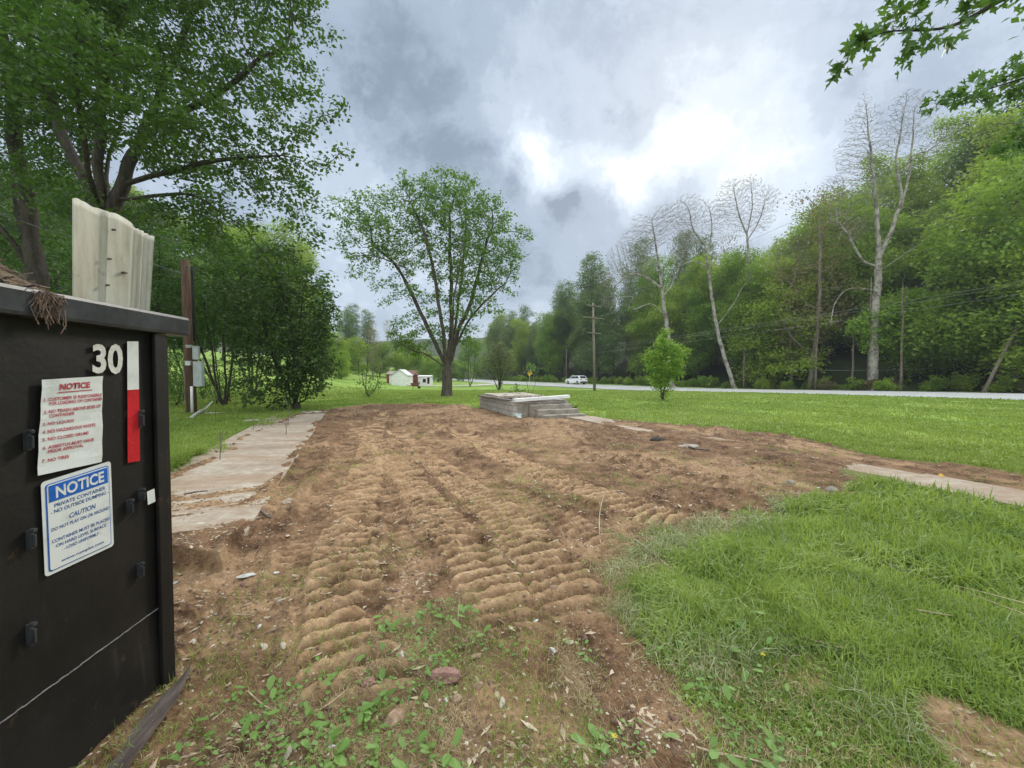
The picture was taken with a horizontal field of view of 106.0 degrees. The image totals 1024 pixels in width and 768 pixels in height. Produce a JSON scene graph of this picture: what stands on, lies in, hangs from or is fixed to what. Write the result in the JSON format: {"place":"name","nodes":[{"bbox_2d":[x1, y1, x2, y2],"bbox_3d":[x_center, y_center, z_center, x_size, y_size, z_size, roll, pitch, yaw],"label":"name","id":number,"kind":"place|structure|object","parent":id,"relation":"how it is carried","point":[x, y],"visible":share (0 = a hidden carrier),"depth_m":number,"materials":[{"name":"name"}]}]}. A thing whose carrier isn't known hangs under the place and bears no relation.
{"place":"outdoors","nodes":[
{"label":"outdoors","id":0,"kind":"place"},
{"bbox_2d":[0,0,1023,343],"label":"sky","id":1,"kind":"structure","parent":0,"point":[587,118],"materials":[{"name":"grey"}]},
{"bbox_2d":[75,261,1023,767],"bbox_3d":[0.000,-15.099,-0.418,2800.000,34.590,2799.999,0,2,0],"label":"ground","id":2,"kind":"structure","parent":0,"point":[377,475],"depth_m":3.42,"materials":[{"name":"soil"}]},
{"bbox_2d":[0,202,71,294],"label":"tree","id":3,"kind":"object","parent":2,"relation":"on","point":[56,284],"visible":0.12,"depth_m":18.65,"materials":[{"name":"green plant"}]},
{"bbox_2d":[8,162,83,294],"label":"forest tree","id":4,"kind":"object","parent":2,"relation":"on","point":[51,212],"visible":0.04,"depth_m":50.58,"materials":[{"name":"green plant"}]},
{"bbox_2d":[0,1,92,290],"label":"maple tree","id":5,"kind":"object","parent":2,"relation":"on","point":[29,250],"visible":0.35,"depth_m":11.82,"materials":[{"name":"green plant"}]},
{"bbox_2d":[0,282,189,767],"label":"dumpster","id":6,"kind":"object","parent":2,"relation":"on","point":[87,646],"visible":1,"depth_m":1.57,"materials":[{"name":"paint"}]},
{"bbox_2d":[0,263,40,289],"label":"rubble heap","id":7,"kind":"object","parent":6,"relation":"in","point":[9,273],"visible":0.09,"depth_m":1.48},
{"bbox_2d":[27,288,67,333],"bbox_3d":[-1.741,-0.269,1.413,0.123,0.164,0.123,0,2,-11],"label":"root tuft","id":8,"kind":"object","parent":6,"relation":"hanging from","point":[44,300],"visible":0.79,"depth_m":1.42,"materials":[{"name":"plant"}]},
{"bbox_2d":[72,198,153,310],"bbox_3d":[-1.878,-0.468,1.827,0.038,0.689,0.442,0,2,-5],"label":"corrugated sheet","id":9,"kind":"object","parent":6,"relation":"in","point":[112,258],"visible":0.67,"depth_m":1.81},
{"bbox_2d":[45,220,203,347],"bbox_3d":[-17.036,-2.929,16.936,7.010,8.276,3.193,0,2,0],"label":"tree","id":10,"kind":"object","parent":2,"relation":"on","point":[157,290],"visible":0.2,"depth_m":16.78,"materials":[{"name":"green plant"}]},
{"bbox_2d":[105,666,190,767],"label":"weathered board","id":11,"kind":"object","parent":2,"relation":"on","point":[162,705],"visible":0.98,"depth_m":1.70,"materials":[{"name":"wood"}]},
{"bbox_2d":[110,189,208,311],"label":"forest tree","id":12,"kind":"object","parent":2,"relation":"on","point":[131,205],"visible":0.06,"depth_m":57.58,"materials":[{"name":"green plant"}]},
{"bbox_2d":[0,0,358,284],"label":"maple tree","id":13,"kind":"object","parent":2,"relation":"on","point":[83,44],"visible":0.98,"depth_m":10.13,"materials":[{"name":"green plant"}]},
{"bbox_2d":[168,362,197,405],"bbox_3d":[-15.620,0.052,17.919,1.640,2.278,1.434,-1,2,-19],"label":"shrub","id":14,"kind":"object","parent":2,"relation":"on","point":[177,393],"visible":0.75,"depth_m":17.92,"materials":[{"name":"green plant"}]},
{"bbox_2d":[149,211,227,324],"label":"forest tree","id":15,"kind":"object","parent":2,"relation":"on","point":[195,243],"visible":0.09,"depth_m":59.56,"materials":[{"name":"green plant"}]},
{"bbox_2d":[150,274,231,385],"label":"tree","id":16,"kind":"object","parent":2,"relation":"on","point":[204,349],"visible":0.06,"depth_m":25.76,"materials":[{"name":"green plant"}]},
{"bbox_2d":[180,259,204,412],"bbox_3d":[-12.591,-1.727,15.115,1.134,6.342,0.601,1,2,27],"label":"utility pole","id":17,"kind":"object","parent":2,"relation":"on","point":[193,372],"visible":0.98,"depth_m":15.18,"materials":[{"name":"red wood"}]},
{"bbox_2d":[170,438,225,469],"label":"tall grass","id":18,"kind":"structure","parent":2,"relation":"on","point":[187,453],"depth_m":6.78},
{"bbox_2d":[150,237,291,404],"bbox_3d":[-14.605,-2.998,18.896,7.718,8.304,3.110,0,2,0],"label":"tree","id":19,"kind":"object","parent":2,"relation":"on","point":[211,320],"visible":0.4,"depth_m":18.79,"materials":[{"name":"green plant"}]},
{"bbox_2d":[184,215,257,358],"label":"forest tree","id":20,"kind":"object","parent":2,"relation":"on","point":[232,225],"visible":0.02,"depth_m":64.84,"materials":[{"name":"green plant"}]},
{"bbox_2d":[181,233,311,397],"bbox_3d":[-16.539,-4.172,23.929,7.924,10.252,3.868,0,2,0],"label":"tree","id":21,"kind":"object","parent":2,"relation":"on","point":[217,334],"visible":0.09,"depth_m":23.68,"materials":[{"name":"green plant"}]},
{"bbox_2d":[171,413,324,535],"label":"concrete slab","id":22,"kind":"structure","parent":2,"relation":"on","point":[277,442],"depth_m":6.16,"materials":[{"name":"concrete"}]},
{"bbox_2d":[194,238,347,409],"bbox_3d":[-10.439,-2.575,16.949,6.337,7.843,3.452,0,2,0],"label":"thicket tree","id":23,"kind":"object","parent":2,"relation":"on","point":[303,368],"visible":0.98,"depth_m":16.61,"materials":[{"name":"green plant"}]},
{"bbox_2d":[223,217,322,353],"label":"forest tree","id":24,"kind":"object","parent":2,"relation":"on","point":[261,236],"visible":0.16,"depth_m":53.93,"materials":[{"name":"green plant"}]},
{"bbox_2d":[281,238,324,363],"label":"forest tree","id":25,"kind":"object","parent":2,"relation":"on","point":[313,263],"visible":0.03,"depth_m":61.21,"materials":[{"name":"green plant"}]},
{"bbox_2d":[300,287,345,391],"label":"tree","id":26,"kind":"object","parent":2,"relation":"on","point":[329,326],"visible":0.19,"depth_m":31.87,"materials":[{"name":"green plant"}]},
{"bbox_2d":[333,349,353,378],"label":"forest tree","id":27,"kind":"object","parent":2,"relation":"on","point":[345,373],"visible":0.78,"depth_m":54.81,"materials":[{"name":"green plant"}]},
{"bbox_2d":[336,308,359,356],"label":"forest tree","id":28,"kind":"object","parent":2,"relation":"on","point":[345,319],"visible":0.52,"depth_m":89.09,"materials":[{"name":"green plant"}]},
{"bbox_2d":[342,336,370,373],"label":"forest tree","id":29,"kind":"object","parent":2,"relation":"on","point":[359,358],"visible":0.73,"depth_m":79.03,"materials":[{"name":"green plant"}]},
{"bbox_2d":[355,307,377,372],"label":"forest tree","id":30,"kind":"object","parent":2,"relation":"on","point":[366,328],"visible":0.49,"depth_m":93.79,"materials":[{"name":"green plant"}]},
{"bbox_2d":[350,342,385,396],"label":"young tree","id":31,"kind":"object","parent":2,"relation":"on","point":[368,394],"visible":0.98,"depth_m":25.68,"materials":[{"name":"green plant"}]},
{"bbox_2d":[361,322,383,379],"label":"forest tree","id":32,"kind":"object","parent":2,"relation":"on","point":[371,353],"visible":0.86,"depth_m":63.60,"materials":[{"name":"green plant"}]},
{"bbox_2d":[366,342,393,376],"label":"forest tree","id":33,"kind":"object","parent":2,"relation":"on","point":[385,347],"visible":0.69,"depth_m":79.53,"materials":[{"name":"green plant"}]},
{"bbox_2d":[383,708,404,731],"bbox_3d":[-0.547,1.571,1.798,0.088,0.070,0.111,31,12,18],"label":"rock","id":34,"kind":"object","parent":2,"relation":"on","point":[392,715],"visible":0.75,"depth_m":1.78,"materials":[{"name":"stone"}]},
{"bbox_2d":[383,351,409,376],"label":"forest tree","id":35,"kind":"object","parent":2,"relation":"on","point":[396,361],"visible":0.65,"depth_m":80.91,"materials":[{"name":"green plant"}]},
{"bbox_2d":[390,369,413,385],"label":"shed","id":36,"kind":"structure","parent":2,"relation":"on","point":[401,377],"depth_m":57.01,"materials":[{"name":"white paint"}]},
{"bbox_2d":[405,347,432,374],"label":"forest tree","id":37,"kind":"object","parent":2,"relation":"on","point":[416,360],"visible":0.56,"depth_m":82.57,"materials":[{"name":"green plant"}]},
{"bbox_2d":[323,162,534,395],"bbox_3d":[-5.658,-7.010,26.743,14.741,15.883,4.831,0,2,0],"label":"maple tree","id":38,"kind":"object","parent":2,"relation":"on","point":[453,341],"visible":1,"depth_m":26.43,"materials":[{"name":"green plant"}]},
{"bbox_2d":[426,666,460,684],"bbox_3d":[-0.359,1.548,2.028,0.187,0.085,0.090,0,2,-11],"label":"rock","id":39,"kind":"object","parent":2,"relation":"on","point":[446,673],"visible":0.84,"depth_m":2.01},
{"bbox_2d":[455,336,486,386],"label":"young tree","id":40,"kind":"object","parent":2,"relation":"on","point":[468,353],"visible":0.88,"depth_m":59.63,"materials":[{"name":"green plant"}]},
{"bbox_2d":[483,314,504,379],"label":"forest tree","id":41,"kind":"object","parent":2,"relation":"on","point":[495,338],"visible":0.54,"depth_m":120.52,"materials":[{"name":"green plant"}]},
{"bbox_2d":[478,340,518,389],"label":"ornamental tree","id":42,"kind":"object","parent":2,"relation":"on","point":[498,361],"visible":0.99,"depth_m":45.73,"materials":[{"name":"green plant"}]},
{"bbox_2d":[496,314,517,375],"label":"forest tree","id":43,"kind":"object","parent":2,"relation":"on","point":[510,331],"visible":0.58,"depth_m":115.02,"materials":[{"name":"green plant"}]},
{"bbox_2d":[506,317,535,374],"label":"forest tree","id":44,"kind":"object","parent":2,"relation":"on","point":[519,347],"visible":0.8,"depth_m":107.97,"materials":[{"name":"green plant"}]},
{"bbox_2d":[171,598,891,767],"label":"broadleaf weeds","id":45,"kind":"object","parent":2,"relation":"on","point":[367,708],"visible":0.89,"depth_m":1.67,"materials":[{"name":"green plant"}]},
{"bbox_2d":[477,392,585,418],"bbox_3d":[0.505,0.829,15.939,2.688,0.862,5.020,-1,2,-22],"label":"concrete porch","id":46,"kind":"object","parent":2,"relation":"on","point":[556,406],"visible":0.74,"depth_m":14.43,"materials":[{"name":"grey concrete"}]},
{"bbox_2d":[525,325,543,375],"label":"forest tree","id":47,"kind":"object","parent":2,"relation":"on","point":[530,346],"visible":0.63,"depth_m":103.93,"materials":[{"name":"green plant"}]},
{"bbox_2d":[76,404,1016,767],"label":"wood chips","id":48,"kind":"object","parent":2,"relation":"on","point":[542,758],"visible":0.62,"depth_m":1.89,"materials":[{"name":"wood"}]},
{"bbox_2d":[72,422,1023,767],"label":"sparse grass","id":49,"kind":"structure","parent":2,"relation":"on","point":[510,724],"depth_m":2.04,"materials":[{"name":"plant"}]},
{"bbox_2d":[529,309,566,375],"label":"forest tree","id":50,"kind":"object","parent":2,"relation":"on","point":[549,345],"visible":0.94,"depth_m":94.30,"materials":[{"name":"green plant"}]},
{"bbox_2d":[74,405,1023,767],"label":"soil crumbs","id":51,"kind":"object","parent":2,"relation":"on","point":[474,717],"visible":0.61,"depth_m":2.14,"materials":[{"name":"soil"}]},
{"bbox_2d":[89,442,1023,767],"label":"dry straw","id":52,"kind":"object","parent":2,"relation":"on","point":[419,756],"visible":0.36,"depth_m":1.87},
{"bbox_2d":[549,279,574,377],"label":"forest tree","id":53,"kind":"object","parent":2,"relation":"on","point":[562,288],"visible":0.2,"depth_m":99.16,"materials":[{"name":"green plant"}]},
{"bbox_2d":[551,285,581,378],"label":"forest tree","id":54,"kind":"object","parent":2,"relation":"on","point":[568,313],"visible":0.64,"depth_m":95.03,"materials":[{"name":"green plant"}]},
{"bbox_2d":[569,318,589,375],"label":"forest tree","id":55,"kind":"object","parent":2,"relation":"on","point":[577,338],"visible":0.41,"depth_m":89.03,"materials":[{"name":"green plant"}]},
{"bbox_2d":[160,498,1019,767],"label":"weeds","id":56,"kind":"object","parent":2,"relation":"on","point":[781,739],"visible":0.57,"depth_m":1.74,"materials":[{"name":"green plant"}]},
{"bbox_2d":[567,250,617,371],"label":"forest tree","id":57,"kind":"object","parent":2,"relation":"on","point":[587,272],"visible":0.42,"depth_m":83.47,"materials":[{"name":"green plant"}]},
{"bbox_2d":[583,301,604,390],"bbox_3d":[8.775,-3.850,41.457,3.201,9.751,0.360,-1,2,-33],"label":"utility pole","id":58,"kind":"object","parent":2,"relation":"on","point":[593,335],"visible":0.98,"depth_m":41.40,"materials":[{"name":"brown wood"}]},
{"bbox_2d":[573,263,617,381],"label":"forest tree","id":59,"kind":"object","parent":2,"relation":"on","point":[595,302],"visible":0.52,"depth_m":81.25,"materials":[{"name":"green plant"}]},
{"bbox_2d":[169,374,1023,485],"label":"lawn grass","id":60,"kind":"structure","parent":2,"relation":"on","point":[935,426],"depth_m":14.40,"materials":[{"name":"plant"}]},
{"bbox_2d":[170,451,1023,672],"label":"long grass","id":61,"kind":"structure","parent":2,"relation":"on","point":[739,556],"depth_m":3.13,"materials":[{"name":"plant"}]},
{"bbox_2d":[171,461,1023,767],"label":"grass","id":62,"kind":"structure","parent":2,"relation":"on","point":[903,627],"depth_m":2.16,"materials":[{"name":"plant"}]},
{"bbox_2d":[591,284,630,382],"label":"forest tree","id":63,"kind":"object","parent":2,"relation":"on","point":[613,337],"visible":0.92,"depth_m":77.43,"materials":[{"name":"green plant"}]},
{"bbox_2d":[615,232,656,358],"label":"forest tree","id":64,"kind":"object","parent":2,"relation":"on","point":[632,293],"visible":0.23,"depth_m":88.29,"materials":[{"name":"green plant"}]},
{"bbox_2d":[622,302,674,378],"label":"forest tree","id":65,"kind":"object","parent":2,"relation":"on","point":[643,319],"visible":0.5,"depth_m":70.89,"materials":[{"name":"green plant"}]},
{"bbox_2d":[598,203,700,387],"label":"sycamore tree","id":66,"kind":"object","parent":2,"relation":"on","point":[665,316],"visible":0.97,"depth_m":54.50,"materials":[{"name":"grey plant"}]},
{"bbox_2d":[624,253,682,355],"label":"forest tree","id":67,"kind":"object","parent":2,"relation":"on","point":[654,275],"visible":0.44,"depth_m":72.41,"materials":[{"name":"green plant"}]},
{"bbox_2d":[640,327,694,399],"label":"maple sapling","id":68,"kind":"object","parent":2,"relation":"on","point":[668,350],"visible":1,"depth_m":21.78,"materials":[{"name":"green plant"}]},
{"bbox_2d":[646,282,714,381],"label":"forest tree","id":69,"kind":"object","parent":2,"relation":"on","point":[670,309],"visible":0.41,"depth_m":64.99,"materials":[{"name":"green plant"}]},
{"bbox_2d":[664,228,709,282],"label":"forest tree","id":70,"kind":"object","parent":2,"relation":"on","point":[673,271],"visible":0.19,"depth_m":84.77,"materials":[{"name":"green plant"}]},
{"bbox_2d":[670,253,715,370],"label":"forest tree","id":71,"kind":"object","parent":2,"relation":"on","point":[692,267],"visible":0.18,"depth_m":67.08,"materials":[{"name":"green plant"}]},
{"bbox_2d":[676,285,719,380],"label":"forest tree","id":72,"kind":"object","parent":2,"relation":"on","point":[695,318],"visible":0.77,"depth_m":61.20,"materials":[{"name":"green plant"}]},
{"bbox_2d":[677,232,721,288],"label":"forest tree","id":73,"kind":"object","parent":2,"relation":"on","point":[699,251],"visible":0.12,"depth_m":78.52,"materials":[{"name":"green plant"}]},
{"bbox_2d":[678,257,731,372],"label":"forest tree","id":74,"kind":"object","parent":2,"relation":"on","point":[701,284],"visible":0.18,"depth_m":64.23,"materials":[{"name":"green plant"}]},
{"bbox_2d":[661,194,756,388],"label":"sycamore tree","id":75,"kind":"object","parent":2,"relation":"on","point":[729,372],"visible":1,"depth_m":51.54,"materials":[{"name":"grey plant"}]},
{"bbox_2d":[695,244,766,380],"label":"forest tree","id":76,"kind":"object","parent":2,"relation":"on","point":[733,268],"visible":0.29,"depth_m":58.05,"materials":[{"name":"green plant"}]},
{"bbox_2d":[711,173,781,378],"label":"sycamore tree","id":77,"kind":"object","parent":2,"relation":"on","point":[746,229],"visible":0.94,"depth_m":53.32,"materials":[{"name":"grey plant"}]},
{"bbox_2d":[709,259,791,387],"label":"forest tree","id":78,"kind":"object","parent":2,"relation":"on","point":[753,282],"visible":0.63,"depth_m":52.35,"materials":[{"name":"green plant"}]},
{"bbox_2d":[717,253,847,388],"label":"forest tree","id":79,"kind":"object","parent":2,"relation":"on","point":[778,372],"visible":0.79,"depth_m":49.75,"materials":[{"name":"green plant"}]},
{"bbox_2d":[761,229,812,388],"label":"sycamore tree","id":80,"kind":"object","parent":2,"relation":"on","point":[791,376],"visible":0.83,"depth_m":49.63,"materials":[{"name":"green plant"}]},
{"bbox_2d":[760,183,881,389],"bbox_3d":[37.191,-11.738,47.465,11.283,25.957,11.286,-1,2,-32],"label":"forest tree","id":81,"kind":"object","parent":2,"relation":"on","point":[819,308],"visible":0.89,"depth_m":47.03,"materials":[{"name":"green plant"}]},
{"bbox_2d":[796,175,855,362],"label":"sycamore tree","id":82,"kind":"object","parent":2,"relation":"on","point":[824,335],"visible":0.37,"depth_m":53.35,"materials":[{"name":"green plant"}]},
{"bbox_2d":[777,192,899,365],"bbox_3d":[43.580,-14.108,52.816,13.505,23.777,12.328,1,2,31],"label":"forest tree","id":83,"kind":"object","parent":2,"relation":"on","point":[864,267],"visible":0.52,"depth_m":51.18,"materials":[{"name":"green plant"}]},
{"bbox_2d":[821,229,927,349],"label":"forest tree","id":84,"kind":"object","parent":2,"relation":"on","point":[901,269],"visible":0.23,"depth_m":51.62,"materials":[{"name":"green plant"}]},
{"bbox_2d":[825,180,936,319],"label":"forest tree","id":85,"kind":"object","parent":2,"relation":"on","point":[901,225],"visible":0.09,"depth_m":55.22,"materials":[{"name":"green plant"}]},
{"bbox_2d":[872,377,902,390],"bbox_3d":[39.076,0.098,40.256,2.568,1.771,1.937,-1,2,-20],"label":"shrub","id":86,"kind":"object","parent":2,"relation":"on","point":[885,384],"visible":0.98,"depth_m":40.02,"materials":[{"name":"green plant"}]},
{"bbox_2d":[853,149,923,249],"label":"forest tree","id":87,"kind":"object","parent":2,"relation":"on","point":[889,192],"visible":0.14,"depth_m":71.04,"materials":[{"name":"green plant"}]},
{"bbox_2d":[826,89,960,390],"bbox_3d":[41.669,-15.775,42.571,14.245,33.183,3.590,0,2,0],"label":"sycamore tree","id":88,"kind":"object","parent":2,"relation":"on","point":[873,371],"visible":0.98,"depth_m":42.40,"materials":[{"name":"grey plant"}]},
{"bbox_2d":[837,286,961,384],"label":"maple tree","id":89,"kind":"object","parent":2,"relation":"on","point":[888,325],"visible":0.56,"depth_m":42.76,"materials":[{"name":"green plant"}]},
{"bbox_2d":[899,287,929,390],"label":"slim tree","id":90,"kind":"object","parent":2,"relation":"on","point":[901,364],"visible":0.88,"depth_m":40.77,"materials":[{"name":"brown plant"}]},
{"bbox_2d":[880,146,956,294],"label":"forest tree","id":91,"kind":"object","parent":2,"relation":"on","point":[915,200],"visible":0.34,"depth_m":59.50,"materials":[{"name":"green plant"}]},
{"bbox_2d":[825,0,1023,163],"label":"maple tree","id":92,"kind":"object","parent":2,"relation":"on","point":[859,41],"visible":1,"depth_m":3.84,"materials":[{"name":"green plant"}]},
{"bbox_2d":[918,375,949,391],"bbox_3d":[42.955,0.023,39.293,2.891,1.994,2.181,-1,2,-40],"label":"shrub","id":93,"kind":"object","parent":2,"relation":"on","point":[930,385],"visible":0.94,"depth_m":38.97,"materials":[{"name":"green plant"}]},
{"bbox_2d":[890,195,991,310],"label":"forest tree","id":94,"kind":"object","parent":2,"relation":"on","point":[936,214],"visible":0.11,"depth_m":52.43,"materials":[{"name":"green plant"}]},
{"bbox_2d":[888,148,1023,383],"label":"forest tree","id":95,"kind":"object","parent":2,"relation":"on","point":[967,242],"visible":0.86,"depth_m":37.16,"materials":[{"name":"green plant"}]},
{"bbox_2d":[935,370,981,390],"bbox_3d":[44.514,-0.258,38.304,2.982,2.292,3.035,0,2,0],"label":"shrub","id":96,"kind":"object","parent":2,"relation":"on","point":[959,382],"visible":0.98,"depth_m":38.16,"materials":[{"name":"green plant"}]},
{"bbox_2d":[903,98,1023,260],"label":"forest tree","id":97,"kind":"object","parent":2,"relation":"on","point":[968,156],"visible":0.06,"depth_m":54.02,"materials":[{"name":"green plant"}]},
{"bbox_2d":[910,104,1020,266],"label":"forest tree","id":98,"kind":"object","parent":2,"relation":"on","point":[940,158],"visible":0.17,"depth_m":64.62,"materials":[{"name":"green plant"}]},
{"bbox_2d":[927,162,1023,327],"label":"forest tree","id":99,"kind":"object","parent":2,"relation":"on","point":[947,284],"visible":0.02,"depth_m":45.25,"materials":[{"name":"green plant"}]},
{"bbox_2d":[940,102,1023,305],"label":"forest tree","id":100,"kind":"object","parent":2,"relation":"on","point":[994,122],"visible":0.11,"depth_m":46.81,"materials":[{"name":"green plant"}]},
{"bbox_2d":[957,217,1023,387],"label":"forest tree","id":101,"kind":"object","parent":2,"relation":"on","point":[1015,354],"visible":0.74,"depth_m":34.47,"materials":[{"name":"green plant"}]},
{"bbox_2d":[981,323,1018,392],"bbox_3d":[43.220,-2.137,34.171,2.788,6.499,0.280,0,2,8],"label":"trunk","id":102,"kind":"object","parent":2,"relation":"on","point":[992,375],"visible":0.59,"depth_m":34.13,"materials":[{"name":"brown wood"}]},
{"bbox_2d":[981,374,1023,392],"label":"shrub","id":103,"kind":"object","parent":2,"relation":"on","point":[1006,384],"visible":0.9,"depth_m":34.31,"materials":[{"name":"green plant"}]},
{"bbox_2d":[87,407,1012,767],"bbox_3d":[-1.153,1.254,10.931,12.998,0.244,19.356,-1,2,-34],"label":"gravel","id":104,"kind":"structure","parent":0,"point":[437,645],"depth_m":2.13,"materials":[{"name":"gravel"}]},
{"bbox_2d":[437,378,1023,399],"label":"road","id":105,"kind":"structure","parent":0,"point":[1013,396],"depth_m":39.13,"materials":[{"name":"asphalt"}]},
{"bbox_2d":[565,415,1023,507],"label":"path","id":106,"kind":"structure","parent":0,"point":[1006,495],"depth_m":5.50,"materials":[{"name":"concrete"}]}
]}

